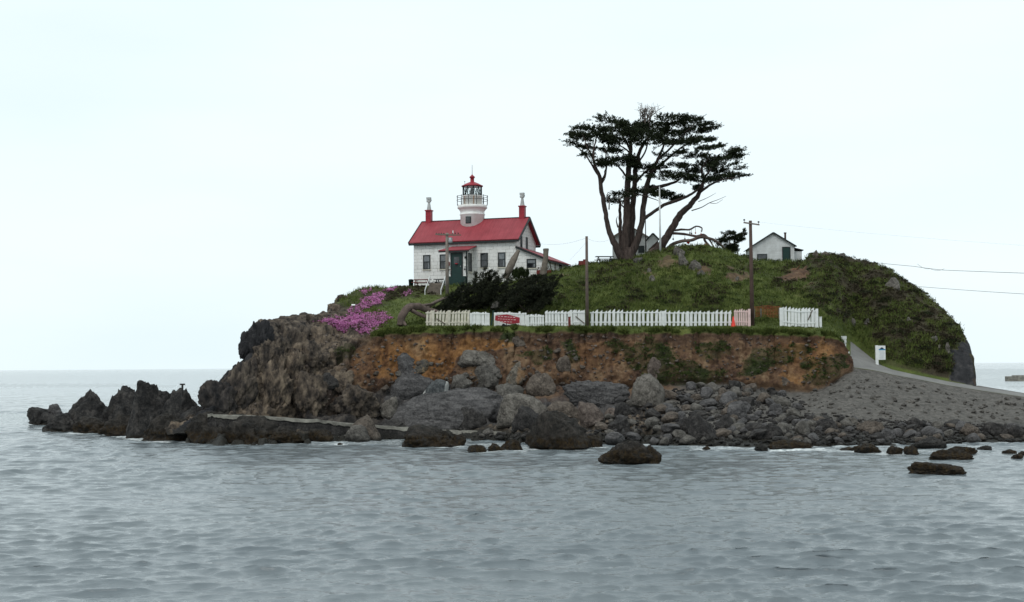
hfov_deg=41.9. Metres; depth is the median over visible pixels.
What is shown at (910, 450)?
shore rock
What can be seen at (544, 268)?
driftwood stump
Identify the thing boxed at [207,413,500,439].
concrete walkway
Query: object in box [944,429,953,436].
riprap stone
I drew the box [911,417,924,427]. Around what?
riprap stone
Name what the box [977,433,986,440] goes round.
riprap stone
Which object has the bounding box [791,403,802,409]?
riprap stone
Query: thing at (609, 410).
boulder
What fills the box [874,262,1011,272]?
overhead wire
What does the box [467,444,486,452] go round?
shore rock
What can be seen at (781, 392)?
riprap stone
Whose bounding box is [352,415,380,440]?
boulder
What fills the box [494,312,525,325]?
picket fence
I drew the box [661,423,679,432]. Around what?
riprap stone
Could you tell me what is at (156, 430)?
sea stack
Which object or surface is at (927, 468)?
shore rock
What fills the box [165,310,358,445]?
headland
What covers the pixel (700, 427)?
boulder
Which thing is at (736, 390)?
riprap stone
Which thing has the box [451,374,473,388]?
boulder
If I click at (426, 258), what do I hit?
window
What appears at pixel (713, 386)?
riprap stone
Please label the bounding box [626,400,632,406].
riprap stone
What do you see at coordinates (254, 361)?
crag
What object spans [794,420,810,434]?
boulder
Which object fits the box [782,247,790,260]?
door
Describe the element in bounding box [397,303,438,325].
driftwood log
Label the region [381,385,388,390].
riprap stone
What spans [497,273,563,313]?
cypress shrub
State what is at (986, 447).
shore rock
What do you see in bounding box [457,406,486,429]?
boulder
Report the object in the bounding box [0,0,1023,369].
sky
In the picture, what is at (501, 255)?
window
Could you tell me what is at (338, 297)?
crag
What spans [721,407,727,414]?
riprap stone
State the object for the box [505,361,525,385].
boulder
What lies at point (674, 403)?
riprap stone
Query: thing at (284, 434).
shore rock
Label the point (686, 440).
riprap stone
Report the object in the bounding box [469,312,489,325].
picket fence
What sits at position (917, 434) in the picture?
riprap stone
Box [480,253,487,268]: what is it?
window
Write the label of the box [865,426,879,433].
riprap stone
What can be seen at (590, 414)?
boulder
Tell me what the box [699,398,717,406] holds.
riprap stone
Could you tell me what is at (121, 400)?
sea stack
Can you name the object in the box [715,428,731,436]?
riprap stone
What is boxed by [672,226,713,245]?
fallen limb
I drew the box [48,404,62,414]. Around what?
sea stack
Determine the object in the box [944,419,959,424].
riprap stone
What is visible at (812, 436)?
riprap stone
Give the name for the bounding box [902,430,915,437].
riprap stone
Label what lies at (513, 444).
shore rock
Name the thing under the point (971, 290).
overhead wire
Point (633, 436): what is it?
riprap stone
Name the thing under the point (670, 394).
riprap stone
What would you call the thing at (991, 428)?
boulder
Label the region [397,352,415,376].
boulder
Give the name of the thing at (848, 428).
riprap stone
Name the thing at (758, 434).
riprap stone
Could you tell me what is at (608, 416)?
riprap stone
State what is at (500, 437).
riprap stone
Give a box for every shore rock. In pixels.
[268,426,303,443]
[308,428,333,441]
[402,424,458,447]
[453,434,465,445]
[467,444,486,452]
[487,443,504,450]
[501,439,522,449]
[525,410,592,449]
[587,435,602,446]
[598,440,652,464]
[647,445,661,463]
[754,443,767,450]
[767,439,812,448]
[840,447,853,450]
[853,443,881,452]
[886,446,902,454]
[903,445,918,454]
[907,462,966,474]
[911,437,946,448]
[928,448,973,459]
[952,446,977,454]
[976,445,991,449]
[1001,449,1016,453]
[1011,454,1022,458]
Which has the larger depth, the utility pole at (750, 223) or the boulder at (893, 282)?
the boulder at (893, 282)
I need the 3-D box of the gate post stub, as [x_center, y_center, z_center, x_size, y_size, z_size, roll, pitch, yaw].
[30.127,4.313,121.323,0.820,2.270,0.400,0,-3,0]
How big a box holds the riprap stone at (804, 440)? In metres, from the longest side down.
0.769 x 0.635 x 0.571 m
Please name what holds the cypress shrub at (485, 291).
on the hill
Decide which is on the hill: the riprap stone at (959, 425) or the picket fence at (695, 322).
the picket fence at (695, 322)
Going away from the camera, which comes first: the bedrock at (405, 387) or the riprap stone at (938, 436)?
the riprap stone at (938, 436)
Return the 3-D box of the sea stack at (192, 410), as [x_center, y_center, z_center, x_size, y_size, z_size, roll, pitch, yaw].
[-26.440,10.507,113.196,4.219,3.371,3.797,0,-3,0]
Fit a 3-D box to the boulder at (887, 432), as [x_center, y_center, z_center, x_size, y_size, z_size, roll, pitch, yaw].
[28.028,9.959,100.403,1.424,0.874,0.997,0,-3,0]
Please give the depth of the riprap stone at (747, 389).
114.68 m
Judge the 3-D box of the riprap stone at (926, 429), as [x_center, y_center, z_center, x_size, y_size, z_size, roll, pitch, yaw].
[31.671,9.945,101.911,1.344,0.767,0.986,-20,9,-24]
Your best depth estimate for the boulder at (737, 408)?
105.78 m
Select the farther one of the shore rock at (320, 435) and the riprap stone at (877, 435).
the shore rock at (320, 435)
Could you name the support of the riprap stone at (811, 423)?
on the beach
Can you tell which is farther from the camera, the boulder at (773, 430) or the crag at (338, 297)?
the crag at (338, 297)
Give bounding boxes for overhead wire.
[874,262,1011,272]
[917,286,1019,293]
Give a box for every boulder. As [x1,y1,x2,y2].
[225,415,278,444]
[323,372,338,390]
[345,425,369,441]
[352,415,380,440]
[377,419,405,426]
[379,396,397,419]
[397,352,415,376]
[415,359,429,373]
[421,379,449,394]
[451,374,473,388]
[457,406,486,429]
[459,350,497,366]
[474,362,500,388]
[491,301,500,308]
[495,383,523,397]
[496,393,547,428]
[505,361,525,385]
[511,405,538,431]
[512,336,525,346]
[525,372,556,396]
[547,401,577,417]
[556,355,570,371]
[562,380,629,407]
[577,401,603,427]
[604,407,614,415]
[608,417,630,433]
[614,402,631,417]
[631,373,664,407]
[633,257,641,262]
[647,357,660,378]
[673,246,684,255]
[677,416,689,432]
[678,253,688,265]
[688,260,700,269]
[688,414,716,442]
[715,414,733,429]
[727,401,746,418]
[760,423,782,438]
[768,403,782,414]
[782,377,788,385]
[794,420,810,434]
[815,419,837,430]
[848,417,857,425]
[856,421,883,431]
[881,428,895,438]
[885,277,899,289]
[945,342,949,352]
[959,423,979,434]
[981,422,1008,436]
[1008,424,1023,437]
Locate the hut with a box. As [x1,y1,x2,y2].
[646,233,658,251]
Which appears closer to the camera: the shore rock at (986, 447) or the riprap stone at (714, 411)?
the shore rock at (986, 447)
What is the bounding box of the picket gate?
[570,310,584,325]
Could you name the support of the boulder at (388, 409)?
on the beach
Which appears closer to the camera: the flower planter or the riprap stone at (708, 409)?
the riprap stone at (708, 409)
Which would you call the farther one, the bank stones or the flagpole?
the flagpole
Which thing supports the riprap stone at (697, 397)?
on the beach
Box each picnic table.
[411,279,430,284]
[595,256,613,263]
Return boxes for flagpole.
[659,185,660,250]
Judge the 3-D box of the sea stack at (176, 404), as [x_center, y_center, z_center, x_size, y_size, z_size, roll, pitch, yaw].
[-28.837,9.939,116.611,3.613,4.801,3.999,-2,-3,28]
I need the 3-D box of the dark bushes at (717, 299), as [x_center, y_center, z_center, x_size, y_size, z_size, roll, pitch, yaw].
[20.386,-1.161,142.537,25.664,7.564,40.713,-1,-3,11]
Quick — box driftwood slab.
[504,250,519,278]
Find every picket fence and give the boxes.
[425,309,469,325]
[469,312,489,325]
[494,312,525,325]
[526,314,543,325]
[545,310,569,325]
[590,309,661,325]
[662,310,731,325]
[734,309,750,325]
[779,306,817,327]
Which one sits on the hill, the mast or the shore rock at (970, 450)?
the mast
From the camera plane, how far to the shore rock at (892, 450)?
88.33 m
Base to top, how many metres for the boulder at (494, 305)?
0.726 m
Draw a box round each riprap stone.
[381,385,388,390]
[395,370,400,376]
[482,428,492,434]
[495,435,504,440]
[553,348,560,353]
[595,422,607,429]
[604,414,614,419]
[605,432,624,444]
[616,415,624,419]
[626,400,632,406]
[626,432,641,440]
[627,418,636,426]
[644,402,652,407]
[644,408,661,418]
[644,417,658,428]
[649,437,658,444]
[652,425,660,430]
[654,404,666,413]
[658,437,669,445]
[661,411,677,422]
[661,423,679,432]
[662,434,672,439]
[664,390,677,399]
[664,400,676,406]
[665,407,677,412]
[672,430,686,437]
[676,395,686,399]
[678,411,685,419]
[678,435,696,444]
[680,397,693,404]
[681,404,690,410]
[686,381,695,389]
[689,410,705,415]
[690,394,701,400]
[690,403,703,410]
[696,382,705,387]
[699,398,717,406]
[701,387,712,398]
[704,382,719,391]
[705,406,716,411]
[706,416,713,420]
[710,409,718,414]
[715,394,721,401]
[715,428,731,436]
[718,387,726,394]
[719,393,732,404]
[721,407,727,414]
[725,391,736,399]
[729,380,740,388]
[729,386,741,396]
[731,422,745,430]
[740,397,753,405]
[740,427,747,432]
[742,392,750,396]
[743,383,756,391]
[743,388,752,391]
[745,422,761,431]
[747,414,759,420]
[749,429,766,439]
[756,392,770,402]
[765,398,774,404]
[766,387,774,391]
[767,411,775,416]
[768,391,777,395]
[772,436,787,441]
[773,396,790,406]
[777,390,785,395]
[777,422,791,429]
[779,414,785,420]
[783,415,798,422]
[784,432,792,437]
[786,408,803,417]
[790,435,802,439]
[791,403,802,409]
[791,419,799,423]
[802,438,811,443]
[807,420,815,429]
[808,432,819,441]
[812,416,824,420]
[824,428,834,433]
[826,437,834,442]
[834,437,843,443]
[838,432,845,437]
[839,417,854,426]
[843,426,853,431]
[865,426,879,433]
[870,432,884,439]
[876,439,885,444]
[893,428,902,435]
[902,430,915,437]
[906,424,916,430]
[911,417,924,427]
[913,432,920,436]
[920,426,935,435]
[929,429,944,437]
[931,420,943,428]
[932,433,942,439]
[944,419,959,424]
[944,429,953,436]
[945,423,955,427]
[955,421,964,430]
[965,433,981,442]
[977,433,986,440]
[1000,434,1013,438]
[1006,423,1018,428]
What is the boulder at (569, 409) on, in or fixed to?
on the beach
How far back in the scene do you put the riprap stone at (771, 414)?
106.81 m
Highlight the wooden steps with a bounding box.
[424,276,444,294]
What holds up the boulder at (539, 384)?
on the beach
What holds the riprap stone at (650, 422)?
on the beach
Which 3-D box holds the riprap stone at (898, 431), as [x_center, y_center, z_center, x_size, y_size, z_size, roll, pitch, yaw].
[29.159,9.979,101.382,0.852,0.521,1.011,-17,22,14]
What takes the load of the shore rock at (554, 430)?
in the sea
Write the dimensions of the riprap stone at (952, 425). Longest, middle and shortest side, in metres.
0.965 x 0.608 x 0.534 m
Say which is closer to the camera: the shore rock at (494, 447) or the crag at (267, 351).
the shore rock at (494, 447)
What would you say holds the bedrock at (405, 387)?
on the beach
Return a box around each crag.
[197,380,237,412]
[221,359,258,410]
[238,341,249,358]
[240,319,274,352]
[241,357,259,377]
[252,338,284,372]
[259,354,293,408]
[283,352,303,378]
[289,371,328,418]
[301,339,330,374]
[328,383,380,418]
[332,369,354,396]
[334,294,349,302]
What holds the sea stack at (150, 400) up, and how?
in the sea
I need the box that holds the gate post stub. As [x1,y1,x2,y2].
[841,336,849,352]
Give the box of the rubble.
[478,385,1023,446]
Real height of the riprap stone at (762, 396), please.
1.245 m
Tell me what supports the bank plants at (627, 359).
on the bluff
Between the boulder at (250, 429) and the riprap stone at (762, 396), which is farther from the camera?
the riprap stone at (762, 396)
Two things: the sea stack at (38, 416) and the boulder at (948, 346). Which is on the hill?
the boulder at (948, 346)
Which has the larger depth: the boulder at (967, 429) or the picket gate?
the picket gate
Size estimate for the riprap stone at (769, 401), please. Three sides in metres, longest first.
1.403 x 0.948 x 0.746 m
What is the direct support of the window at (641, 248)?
in the shed
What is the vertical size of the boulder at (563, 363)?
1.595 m
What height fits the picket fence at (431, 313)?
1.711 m
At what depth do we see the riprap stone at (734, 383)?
115.60 m
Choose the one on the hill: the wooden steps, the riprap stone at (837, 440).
the wooden steps
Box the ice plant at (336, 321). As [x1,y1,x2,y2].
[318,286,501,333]
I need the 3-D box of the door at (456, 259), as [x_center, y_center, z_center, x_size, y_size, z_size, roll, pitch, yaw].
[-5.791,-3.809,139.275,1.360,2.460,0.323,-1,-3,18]
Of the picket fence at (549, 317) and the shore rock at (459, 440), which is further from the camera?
the picket fence at (549, 317)
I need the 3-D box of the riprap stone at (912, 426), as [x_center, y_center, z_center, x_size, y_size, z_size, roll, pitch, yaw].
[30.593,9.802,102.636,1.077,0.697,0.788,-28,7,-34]
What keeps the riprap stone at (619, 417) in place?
on the beach
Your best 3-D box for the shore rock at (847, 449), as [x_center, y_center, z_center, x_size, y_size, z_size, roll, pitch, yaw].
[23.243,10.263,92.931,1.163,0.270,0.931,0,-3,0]
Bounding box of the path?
[851,342,1023,396]
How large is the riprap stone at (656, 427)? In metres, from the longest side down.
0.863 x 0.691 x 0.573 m
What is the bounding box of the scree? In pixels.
[333,377,1023,438]
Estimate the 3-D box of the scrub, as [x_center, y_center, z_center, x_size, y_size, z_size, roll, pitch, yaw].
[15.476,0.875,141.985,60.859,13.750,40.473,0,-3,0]
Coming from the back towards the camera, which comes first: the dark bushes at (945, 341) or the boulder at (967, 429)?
the dark bushes at (945, 341)
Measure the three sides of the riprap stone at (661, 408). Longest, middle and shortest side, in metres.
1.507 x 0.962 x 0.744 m
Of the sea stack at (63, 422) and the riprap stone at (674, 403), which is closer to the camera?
the riprap stone at (674, 403)
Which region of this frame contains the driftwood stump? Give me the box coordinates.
[540,248,548,274]
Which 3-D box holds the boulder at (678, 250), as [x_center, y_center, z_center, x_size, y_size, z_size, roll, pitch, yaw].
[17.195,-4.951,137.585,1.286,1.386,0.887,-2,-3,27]
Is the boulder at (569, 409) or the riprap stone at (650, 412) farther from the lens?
the boulder at (569, 409)
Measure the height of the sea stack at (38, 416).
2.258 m
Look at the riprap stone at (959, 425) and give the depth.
103.26 m
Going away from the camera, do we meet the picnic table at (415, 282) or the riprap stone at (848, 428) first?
the riprap stone at (848, 428)
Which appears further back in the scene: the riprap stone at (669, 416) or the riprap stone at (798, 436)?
the riprap stone at (669, 416)
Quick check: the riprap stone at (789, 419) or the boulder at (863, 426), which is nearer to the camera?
the boulder at (863, 426)
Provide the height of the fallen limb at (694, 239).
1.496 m
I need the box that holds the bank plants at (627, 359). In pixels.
[333,331,847,385]
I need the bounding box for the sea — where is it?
[0,363,1023,601]
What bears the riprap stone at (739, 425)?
on the beach
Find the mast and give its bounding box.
[645,211,645,250]
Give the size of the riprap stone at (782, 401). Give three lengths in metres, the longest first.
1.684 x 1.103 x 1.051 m
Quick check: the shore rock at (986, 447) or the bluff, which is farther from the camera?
the bluff
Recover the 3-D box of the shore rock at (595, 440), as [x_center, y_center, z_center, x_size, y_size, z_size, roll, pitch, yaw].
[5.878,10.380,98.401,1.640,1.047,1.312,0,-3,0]
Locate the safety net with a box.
[754,306,779,318]
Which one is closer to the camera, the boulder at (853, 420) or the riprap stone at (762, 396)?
the boulder at (853, 420)
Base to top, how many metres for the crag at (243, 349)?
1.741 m
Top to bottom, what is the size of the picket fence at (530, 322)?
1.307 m
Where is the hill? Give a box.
[329,245,976,385]
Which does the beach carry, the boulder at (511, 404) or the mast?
the boulder at (511, 404)
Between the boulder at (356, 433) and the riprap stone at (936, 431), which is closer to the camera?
the riprap stone at (936, 431)
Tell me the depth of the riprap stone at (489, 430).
110.11 m
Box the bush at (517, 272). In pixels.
[511,267,529,278]
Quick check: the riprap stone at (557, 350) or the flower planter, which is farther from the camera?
the flower planter
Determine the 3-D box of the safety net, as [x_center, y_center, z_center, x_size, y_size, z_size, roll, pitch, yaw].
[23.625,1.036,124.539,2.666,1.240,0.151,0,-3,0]
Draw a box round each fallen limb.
[668,236,725,248]
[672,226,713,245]
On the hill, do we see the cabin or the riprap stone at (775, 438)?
the cabin
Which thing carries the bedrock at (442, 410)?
on the beach
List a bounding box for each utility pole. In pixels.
[435,231,460,294]
[743,219,759,325]
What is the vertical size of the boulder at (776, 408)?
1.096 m
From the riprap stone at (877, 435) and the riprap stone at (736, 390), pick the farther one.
the riprap stone at (736, 390)
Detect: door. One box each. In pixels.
[450,252,462,275]
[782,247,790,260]
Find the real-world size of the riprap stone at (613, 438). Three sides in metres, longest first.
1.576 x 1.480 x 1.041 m
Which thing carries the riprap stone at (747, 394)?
on the beach
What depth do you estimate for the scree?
111.41 m
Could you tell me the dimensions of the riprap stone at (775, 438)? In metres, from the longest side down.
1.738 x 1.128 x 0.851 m
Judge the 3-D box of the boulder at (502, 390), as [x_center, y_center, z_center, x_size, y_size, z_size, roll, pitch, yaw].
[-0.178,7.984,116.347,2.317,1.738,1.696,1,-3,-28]
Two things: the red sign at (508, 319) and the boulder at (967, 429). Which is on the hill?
the red sign at (508, 319)
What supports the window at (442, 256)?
in the lighthouse
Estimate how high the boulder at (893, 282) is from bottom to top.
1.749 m
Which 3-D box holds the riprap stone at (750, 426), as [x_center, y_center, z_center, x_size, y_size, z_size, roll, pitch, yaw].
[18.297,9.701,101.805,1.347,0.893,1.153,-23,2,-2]
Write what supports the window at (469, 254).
in the lighthouse
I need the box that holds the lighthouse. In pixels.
[408,174,571,285]
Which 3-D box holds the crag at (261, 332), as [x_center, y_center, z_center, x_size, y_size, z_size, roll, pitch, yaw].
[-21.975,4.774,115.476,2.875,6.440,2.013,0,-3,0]
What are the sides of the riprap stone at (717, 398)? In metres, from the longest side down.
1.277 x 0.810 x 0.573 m
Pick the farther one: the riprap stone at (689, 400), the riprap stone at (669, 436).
the riprap stone at (689, 400)
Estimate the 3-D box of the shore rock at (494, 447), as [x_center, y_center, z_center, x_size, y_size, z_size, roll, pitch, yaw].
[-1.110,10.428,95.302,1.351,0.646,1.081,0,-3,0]
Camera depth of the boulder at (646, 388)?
110.34 m
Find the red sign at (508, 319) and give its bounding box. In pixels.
[495,314,519,326]
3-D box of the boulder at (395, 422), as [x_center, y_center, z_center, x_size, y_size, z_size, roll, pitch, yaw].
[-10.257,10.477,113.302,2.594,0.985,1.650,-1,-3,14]
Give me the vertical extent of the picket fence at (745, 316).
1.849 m
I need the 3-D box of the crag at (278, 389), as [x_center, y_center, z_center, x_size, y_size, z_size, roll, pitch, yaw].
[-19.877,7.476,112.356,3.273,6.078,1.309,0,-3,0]
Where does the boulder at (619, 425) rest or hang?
on the beach
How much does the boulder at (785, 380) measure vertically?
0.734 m
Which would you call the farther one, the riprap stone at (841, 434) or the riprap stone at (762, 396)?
the riprap stone at (762, 396)
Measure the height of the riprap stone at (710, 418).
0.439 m
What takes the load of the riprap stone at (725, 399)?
on the beach
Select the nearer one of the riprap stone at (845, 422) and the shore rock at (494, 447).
the shore rock at (494, 447)
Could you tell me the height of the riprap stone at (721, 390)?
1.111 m
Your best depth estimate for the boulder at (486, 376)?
117.36 m
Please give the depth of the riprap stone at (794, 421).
103.92 m
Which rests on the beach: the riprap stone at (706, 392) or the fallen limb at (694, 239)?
the riprap stone at (706, 392)
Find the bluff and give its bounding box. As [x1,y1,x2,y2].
[356,325,852,392]
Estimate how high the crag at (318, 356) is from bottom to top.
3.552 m
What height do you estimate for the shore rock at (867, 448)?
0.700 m
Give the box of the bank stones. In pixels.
[238,328,835,414]
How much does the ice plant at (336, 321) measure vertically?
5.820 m
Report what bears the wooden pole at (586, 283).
on the hill
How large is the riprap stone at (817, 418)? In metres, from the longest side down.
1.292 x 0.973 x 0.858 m
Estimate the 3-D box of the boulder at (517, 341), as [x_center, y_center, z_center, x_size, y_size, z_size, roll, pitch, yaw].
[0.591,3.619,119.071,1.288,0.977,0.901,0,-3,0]
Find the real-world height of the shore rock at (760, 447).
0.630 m
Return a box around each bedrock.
[389,372,432,399]
[393,387,502,429]
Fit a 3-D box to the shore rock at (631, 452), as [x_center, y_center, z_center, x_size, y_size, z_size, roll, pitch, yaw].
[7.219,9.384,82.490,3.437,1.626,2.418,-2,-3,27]
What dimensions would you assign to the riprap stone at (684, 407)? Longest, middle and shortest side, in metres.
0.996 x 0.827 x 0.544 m
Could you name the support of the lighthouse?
on the hill
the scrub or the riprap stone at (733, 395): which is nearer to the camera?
the riprap stone at (733, 395)
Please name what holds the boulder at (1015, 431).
on the beach
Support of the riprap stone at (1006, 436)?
on the beach
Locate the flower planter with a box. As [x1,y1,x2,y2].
[536,266,550,273]
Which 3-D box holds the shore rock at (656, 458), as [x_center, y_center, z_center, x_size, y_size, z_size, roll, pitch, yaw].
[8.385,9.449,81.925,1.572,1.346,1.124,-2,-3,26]
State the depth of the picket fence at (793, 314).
122.64 m
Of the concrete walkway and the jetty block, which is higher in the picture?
the jetty block
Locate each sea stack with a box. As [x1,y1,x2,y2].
[27,407,55,424]
[42,413,73,431]
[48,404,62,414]
[68,389,106,422]
[71,416,104,433]
[97,413,130,435]
[101,385,134,421]
[125,380,170,438]
[141,413,187,440]
[160,388,197,418]
[180,406,200,418]
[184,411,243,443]
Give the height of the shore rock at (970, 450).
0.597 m
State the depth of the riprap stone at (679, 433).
101.23 m
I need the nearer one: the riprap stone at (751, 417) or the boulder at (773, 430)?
the boulder at (773, 430)
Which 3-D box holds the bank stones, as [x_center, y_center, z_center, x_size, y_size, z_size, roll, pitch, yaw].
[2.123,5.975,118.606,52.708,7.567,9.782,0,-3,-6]
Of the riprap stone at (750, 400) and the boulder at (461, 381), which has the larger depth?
the boulder at (461, 381)
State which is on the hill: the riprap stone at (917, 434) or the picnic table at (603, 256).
the picnic table at (603, 256)
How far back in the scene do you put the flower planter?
137.31 m
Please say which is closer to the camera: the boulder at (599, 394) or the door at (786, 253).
the boulder at (599, 394)
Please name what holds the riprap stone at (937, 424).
on the beach
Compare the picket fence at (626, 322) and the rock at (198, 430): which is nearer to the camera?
the rock at (198, 430)
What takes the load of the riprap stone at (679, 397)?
on the beach
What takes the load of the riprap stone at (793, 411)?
on the beach
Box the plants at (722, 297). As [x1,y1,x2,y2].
[550,246,839,320]
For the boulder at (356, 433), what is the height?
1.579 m
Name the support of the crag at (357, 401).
on the headland
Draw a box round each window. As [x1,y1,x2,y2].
[423,255,430,269]
[439,254,444,269]
[468,253,472,272]
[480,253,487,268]
[497,252,505,267]
[527,259,536,268]
[638,246,643,252]
[757,254,766,259]
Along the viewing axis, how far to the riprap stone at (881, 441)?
98.18 m
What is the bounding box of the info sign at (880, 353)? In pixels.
[875,345,885,364]
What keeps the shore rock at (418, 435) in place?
in the sea
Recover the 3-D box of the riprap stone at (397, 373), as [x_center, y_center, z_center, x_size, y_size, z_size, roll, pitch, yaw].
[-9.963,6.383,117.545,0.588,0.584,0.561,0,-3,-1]
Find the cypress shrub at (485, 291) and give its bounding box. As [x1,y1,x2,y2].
[427,266,523,312]
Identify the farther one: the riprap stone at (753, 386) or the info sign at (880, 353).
the info sign at (880, 353)
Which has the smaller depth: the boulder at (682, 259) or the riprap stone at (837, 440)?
the riprap stone at (837, 440)
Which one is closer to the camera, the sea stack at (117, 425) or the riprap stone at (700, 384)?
the riprap stone at (700, 384)
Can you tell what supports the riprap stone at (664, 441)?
on the beach
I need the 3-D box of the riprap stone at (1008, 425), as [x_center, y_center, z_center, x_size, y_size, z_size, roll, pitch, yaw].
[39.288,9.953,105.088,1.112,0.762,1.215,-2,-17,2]
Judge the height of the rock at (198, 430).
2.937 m
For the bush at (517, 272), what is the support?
on the hill
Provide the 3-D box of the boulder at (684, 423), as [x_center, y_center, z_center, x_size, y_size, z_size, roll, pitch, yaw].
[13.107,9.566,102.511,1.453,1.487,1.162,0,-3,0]
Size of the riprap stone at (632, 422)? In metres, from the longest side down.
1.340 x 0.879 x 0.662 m
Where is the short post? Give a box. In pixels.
[819,317,821,326]
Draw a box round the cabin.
[744,232,802,260]
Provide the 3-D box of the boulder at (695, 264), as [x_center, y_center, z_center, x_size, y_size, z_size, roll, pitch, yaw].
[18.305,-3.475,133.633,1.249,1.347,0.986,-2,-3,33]
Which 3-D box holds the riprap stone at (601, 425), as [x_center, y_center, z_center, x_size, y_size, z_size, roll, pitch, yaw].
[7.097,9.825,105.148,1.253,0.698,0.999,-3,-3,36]
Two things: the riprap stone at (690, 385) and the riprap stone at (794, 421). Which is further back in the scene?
the riprap stone at (690, 385)
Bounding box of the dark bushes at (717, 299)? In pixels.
[560,254,832,314]
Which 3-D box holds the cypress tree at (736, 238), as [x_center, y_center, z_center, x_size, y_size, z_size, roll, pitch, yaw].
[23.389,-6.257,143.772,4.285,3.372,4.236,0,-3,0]
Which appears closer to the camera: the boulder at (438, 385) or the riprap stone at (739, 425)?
the riprap stone at (739, 425)
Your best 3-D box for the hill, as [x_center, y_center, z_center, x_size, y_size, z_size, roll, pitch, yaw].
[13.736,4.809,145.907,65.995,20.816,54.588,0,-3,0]
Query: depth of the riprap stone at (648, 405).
109.50 m
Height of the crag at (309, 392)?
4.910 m
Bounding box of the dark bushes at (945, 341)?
[804,255,964,371]
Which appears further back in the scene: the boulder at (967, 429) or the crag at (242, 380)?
the crag at (242, 380)
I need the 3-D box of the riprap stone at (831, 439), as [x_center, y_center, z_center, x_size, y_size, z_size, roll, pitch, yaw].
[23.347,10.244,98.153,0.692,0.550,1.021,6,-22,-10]
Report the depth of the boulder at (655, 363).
117.31 m
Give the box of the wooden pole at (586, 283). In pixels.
[585,236,588,325]
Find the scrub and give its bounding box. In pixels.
[384,243,965,372]
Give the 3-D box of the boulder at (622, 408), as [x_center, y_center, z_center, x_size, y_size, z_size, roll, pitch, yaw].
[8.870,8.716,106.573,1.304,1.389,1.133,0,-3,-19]
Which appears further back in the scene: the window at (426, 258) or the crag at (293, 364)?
the window at (426, 258)
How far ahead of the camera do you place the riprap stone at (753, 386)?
115.36 m
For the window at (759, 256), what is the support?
in the cabin
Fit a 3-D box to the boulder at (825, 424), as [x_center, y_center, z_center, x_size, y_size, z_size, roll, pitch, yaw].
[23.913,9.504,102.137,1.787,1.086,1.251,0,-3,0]
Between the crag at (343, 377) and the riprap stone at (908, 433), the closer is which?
the riprap stone at (908, 433)
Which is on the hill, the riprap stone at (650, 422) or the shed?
the shed
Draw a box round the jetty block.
[1005,375,1023,380]
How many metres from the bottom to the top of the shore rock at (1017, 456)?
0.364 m
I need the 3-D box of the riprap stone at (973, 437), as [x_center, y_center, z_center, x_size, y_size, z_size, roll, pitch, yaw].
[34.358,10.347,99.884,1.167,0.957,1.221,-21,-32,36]
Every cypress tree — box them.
[558,102,753,260]
[712,227,747,252]
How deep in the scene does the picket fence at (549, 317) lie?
122.65 m
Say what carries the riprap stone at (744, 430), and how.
on the beach
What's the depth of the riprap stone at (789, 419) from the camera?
104.19 m
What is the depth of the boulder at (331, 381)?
114.91 m
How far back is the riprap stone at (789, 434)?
99.63 m
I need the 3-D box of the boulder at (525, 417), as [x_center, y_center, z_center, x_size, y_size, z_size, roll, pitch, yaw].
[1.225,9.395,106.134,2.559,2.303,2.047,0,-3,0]
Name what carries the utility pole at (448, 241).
on the hill
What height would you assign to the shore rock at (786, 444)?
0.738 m
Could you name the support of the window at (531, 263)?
in the lighthouse
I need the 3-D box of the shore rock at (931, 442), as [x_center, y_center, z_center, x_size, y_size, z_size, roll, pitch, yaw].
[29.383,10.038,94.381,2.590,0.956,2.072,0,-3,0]
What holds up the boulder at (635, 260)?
on the hill
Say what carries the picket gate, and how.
on the hill
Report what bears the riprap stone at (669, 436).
on the beach
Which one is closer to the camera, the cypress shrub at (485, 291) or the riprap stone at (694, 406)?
the riprap stone at (694, 406)
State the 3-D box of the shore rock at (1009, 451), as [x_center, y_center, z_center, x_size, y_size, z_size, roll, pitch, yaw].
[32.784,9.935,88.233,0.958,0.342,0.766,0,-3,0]
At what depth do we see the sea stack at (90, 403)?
130.40 m
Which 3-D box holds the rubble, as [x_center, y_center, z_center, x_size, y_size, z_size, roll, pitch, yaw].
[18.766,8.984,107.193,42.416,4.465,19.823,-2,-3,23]
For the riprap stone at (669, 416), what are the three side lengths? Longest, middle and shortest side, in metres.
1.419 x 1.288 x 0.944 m
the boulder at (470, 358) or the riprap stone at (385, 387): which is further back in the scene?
the boulder at (470, 358)
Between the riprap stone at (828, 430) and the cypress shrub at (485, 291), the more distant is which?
the cypress shrub at (485, 291)
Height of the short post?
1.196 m
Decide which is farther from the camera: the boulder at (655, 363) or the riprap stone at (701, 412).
the boulder at (655, 363)
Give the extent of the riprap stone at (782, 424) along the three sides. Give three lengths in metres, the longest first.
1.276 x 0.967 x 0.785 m
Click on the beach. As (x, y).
(844, 400)
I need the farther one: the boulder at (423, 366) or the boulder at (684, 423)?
the boulder at (423, 366)
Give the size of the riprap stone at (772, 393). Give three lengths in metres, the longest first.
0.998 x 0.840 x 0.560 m
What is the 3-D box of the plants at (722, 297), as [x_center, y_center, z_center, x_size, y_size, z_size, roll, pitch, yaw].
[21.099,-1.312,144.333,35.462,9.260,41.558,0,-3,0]
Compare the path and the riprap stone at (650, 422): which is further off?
the path
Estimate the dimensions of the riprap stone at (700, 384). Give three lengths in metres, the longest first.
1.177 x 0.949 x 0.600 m
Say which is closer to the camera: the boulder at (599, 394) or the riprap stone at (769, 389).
the boulder at (599, 394)
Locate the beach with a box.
[357,365,1023,446]
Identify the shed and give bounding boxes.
[612,228,648,258]

